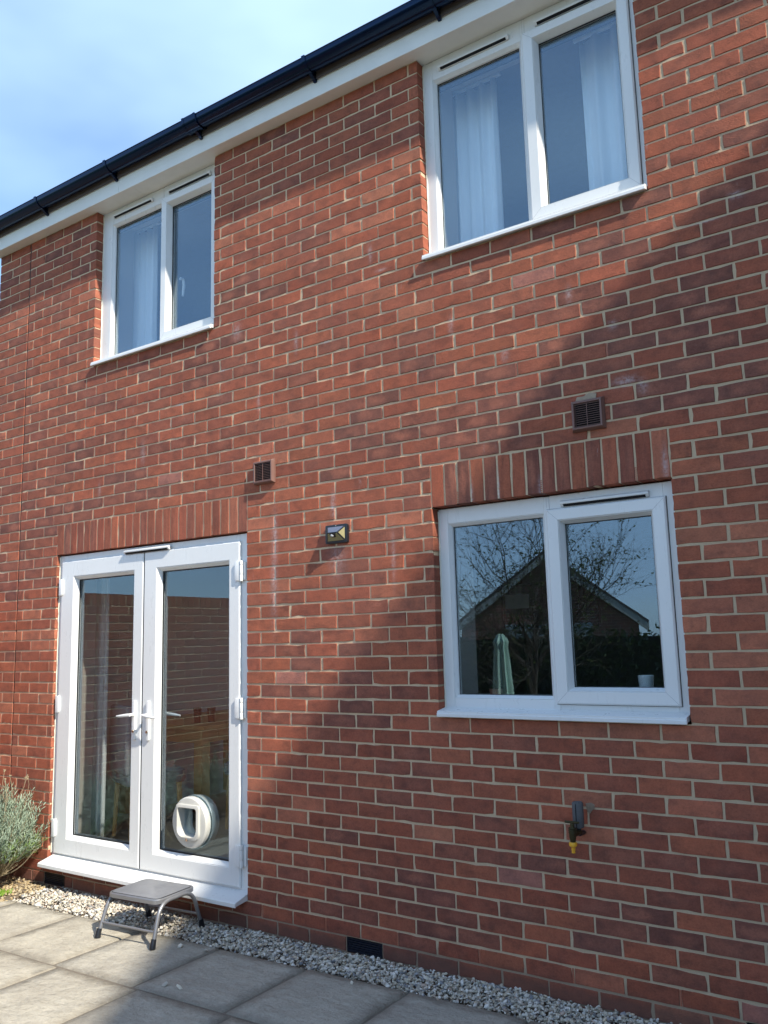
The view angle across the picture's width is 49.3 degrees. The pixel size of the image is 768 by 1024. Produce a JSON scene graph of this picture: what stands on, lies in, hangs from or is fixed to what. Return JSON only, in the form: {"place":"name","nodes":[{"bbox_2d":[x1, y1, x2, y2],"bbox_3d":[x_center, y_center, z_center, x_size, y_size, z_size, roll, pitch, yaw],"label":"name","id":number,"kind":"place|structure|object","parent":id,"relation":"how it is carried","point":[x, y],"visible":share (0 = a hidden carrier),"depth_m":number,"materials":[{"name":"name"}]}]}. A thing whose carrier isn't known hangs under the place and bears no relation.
{"place":"outdoors","nodes":[
{"label":"outdoors","id":0,"kind":"place"},
{"bbox_2d":[0,0,409,292],"label":"sky","id":1,"kind":"structure","parent":0,"point":[83,83],"materials":[{"name":"blue"}]},
{"bbox_2d":[0,900,542,1023],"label":"patio","id":2,"kind":"structure","parent":0,"point":[220,980],"depth_m":3.92,"materials":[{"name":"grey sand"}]},
{"bbox_2d":[94,879,204,949],"bbox_3d":[-1.310,2.240,4.702,0.445,0.236,0.419,-6,-10,29],"label":"step stool","id":3,"kind":"object","parent":2,"relation":"on","point":[152,892],"visible":0.99,"depth_m":4.66,"materials":[{"name":"grey paint"}]},
{"bbox_2d":[12,886,680,1023],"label":"ground","id":4,"kind":"structure","parent":0,"point":[380,984],"depth_m":4.22,"materials":[{"name":"grey gravel"}]},
{"bbox_2d":[0,875,54,901],"bbox_3d":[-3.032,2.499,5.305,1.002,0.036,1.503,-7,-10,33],"label":"pebbles","id":5,"kind":"object","parent":4,"relation":"on","point":[31,886],"visible":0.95,"depth_m":5.65,"materials":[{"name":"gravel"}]},
{"bbox_2d":[0,888,12,895],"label":"weeds","id":6,"kind":"object","parent":5,"relation":"on","point":[3,892],"visible":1,"depth_m":5.52,"materials":[{"name":"green plant"}]},
{"bbox_2d":[0,769,51,876],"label":"lavender bush","id":7,"kind":"object","parent":5,"relation":"on","point":[16,832],"visible":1,"depth_m":5.67,"materials":[{"name":"green plant"}]},
{"bbox_2d":[0,0,767,1023],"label":"brick house","id":8,"kind":"structure","parent":4,"relation":"on","point":[558,382],"depth_m":4.50,"materials":[{"name":"brick"}]},
{"bbox_2d":[91,579,109,836],"bbox_3d":[-2.149,1.340,6.239,0.320,2.082,0.049,-7,-10,33],"label":"curtain","id":9,"kind":"object","parent":8,"relation":"hanging from","point":[100,714],"visible":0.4,"depth_m":6.18,"materials":[{"name":"grey fabric"}]},
{"bbox_2d":[37,533,247,907],"bbox_3d":[-1.552,1.268,5.410,1.868,2.111,0.247,-7,-10,33],"label":"french door","id":10,"kind":"structure","parent":8,"relation":"in","point":[219,880],"depth_m":5.35,"materials":[{"name":"white plastic"}]},
{"bbox_2d":[132,221,160,348],"bbox_3d":[-1.863,-1.460,6.379,0.440,1.482,0.078,-7,-10,33],"label":"curtain","id":11,"kind":"object","parent":8,"relation":"hanging from","point":[145,298],"visible":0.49,"depth_m":6.37,"materials":[{"name":"white fabric"}]},
{"bbox_2d":[109,704,185,840],"bbox_3d":[-1.758,1.916,6.228,0.460,0.961,0.470,4,-11,-34],"label":"dining chair","id":12,"kind":"object","parent":8,"relation":"in","point":[120,751],"visible":0.66,"depth_m":6.12,"materials":[{"name":"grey wood"}]},
{"bbox_2d":[90,164,214,365],"bbox_3d":[-1.580,-1.702,5.878,1.222,1.204,0.197,-7,-10,33],"label":"window","id":13,"kind":"structure","parent":8,"relation":"in","point":[198,187],"depth_m":5.87,"materials":[{"name":"white plastic"}]},
{"bbox_2d":[119,709,228,813],"bbox_3d":[-1.460,2.194,7.400,1.040,0.750,1.370,-7,-10,33],"label":"dining table","id":14,"kind":"object","parent":8,"relation":"in","point":[203,734],"visible":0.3,"depth_m":6.80,"materials":[{"name":"brown wood"}]},
{"bbox_2d":[223,761,228,828],"bbox_3d":[-0.949,1.939,6.520,0.460,0.961,0.470,-5,-10,24],"label":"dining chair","id":15,"kind":"object","parent":8,"relation":"on","point":[226,768],"visible":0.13,"depth_m":6.37,"materials":[{"name":"brown wood"}]},
{"bbox_2d":[325,523,348,544],"bbox_3d":[-0.272,0.120,4.616,0.150,0.104,0.067,-7,-10,33],"label":"solar wall light","id":16,"kind":"object","parent":8,"relation":"attached to","point":[337,534],"visible":1,"depth_m":4.60,"materials":[{"name":"black plastic"}]},
{"bbox_2d":[452,72,503,242],"bbox_3d":[0.505,-1.766,4.804,0.440,1.482,0.078,-7,-10,33],"label":"curtain","id":17,"kind":"object","parent":8,"relation":"hanging from","point":[478,171],"visible":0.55,"depth_m":4.81,"materials":[{"name":"white fabric"}]},
{"bbox_2d":[422,0,647,260],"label":"window","id":18,"kind":"structure","parent":8,"relation":"in","point":[564,21],"depth_m":4.30,"materials":[{"name":"white plastic"}]},
{"bbox_2d":[437,481,690,724],"bbox_3d":[0.793,0.440,3.947,1.215,1.046,0.162,-7,-10,33],"label":"window","id":19,"kind":"structure","parent":8,"relation":"in","point":[668,704],"depth_m":3.89,"materials":[{"name":"white plastic"}]},
{"bbox_2d":[564,801,594,852],"bbox_3d":[0.856,1.370,3.647,0.146,0.202,0.072,7,-12,-42],"label":"outside tap","id":20,"kind":"object","parent":8,"relation":"attached to","point":[575,830],"visible":1,"depth_m":3.64,"materials":[{"name":"black plastic"}]},
{"bbox_2d":[573,21,627,190],"bbox_3d":[1.266,-1.865,4.298,0.520,1.482,0.078,-7,-10,33],"label":"curtain","id":21,"kind":"object","parent":8,"relation":"hanging from","point":[603,112],"visible":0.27,"depth_m":4.41,"materials":[{"name":"white fabric"}]},
{"bbox_2d":[487,678,503,693],"bbox_3d":[0.568,0.876,4.225,0.115,0.101,0.131,-7,-10,33],"label":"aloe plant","id":22,"kind":"object","parent":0,"point":[496,689],"visible":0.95,"depth_m":4.20,"materials":[{"name":"green plant"}]},
{"bbox_3d":[1.205,0.825,3.810,0.160,0.040,0.120,-7,-10,33],"label":"tea box","id":23,"kind":"object","parent":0,"visible":0},
{"bbox_2d":[638,675,653,686],"bbox_3d":[1.194,0.774,3.812,0.070,0.060,0.070,-7,-10,33],"label":"white pot","id":24,"kind":"object","parent":23,"relation":"on","point":[646,680],"visible":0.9,"depth_m":3.79,"materials":[{"name":"ceramic"}]}
]}

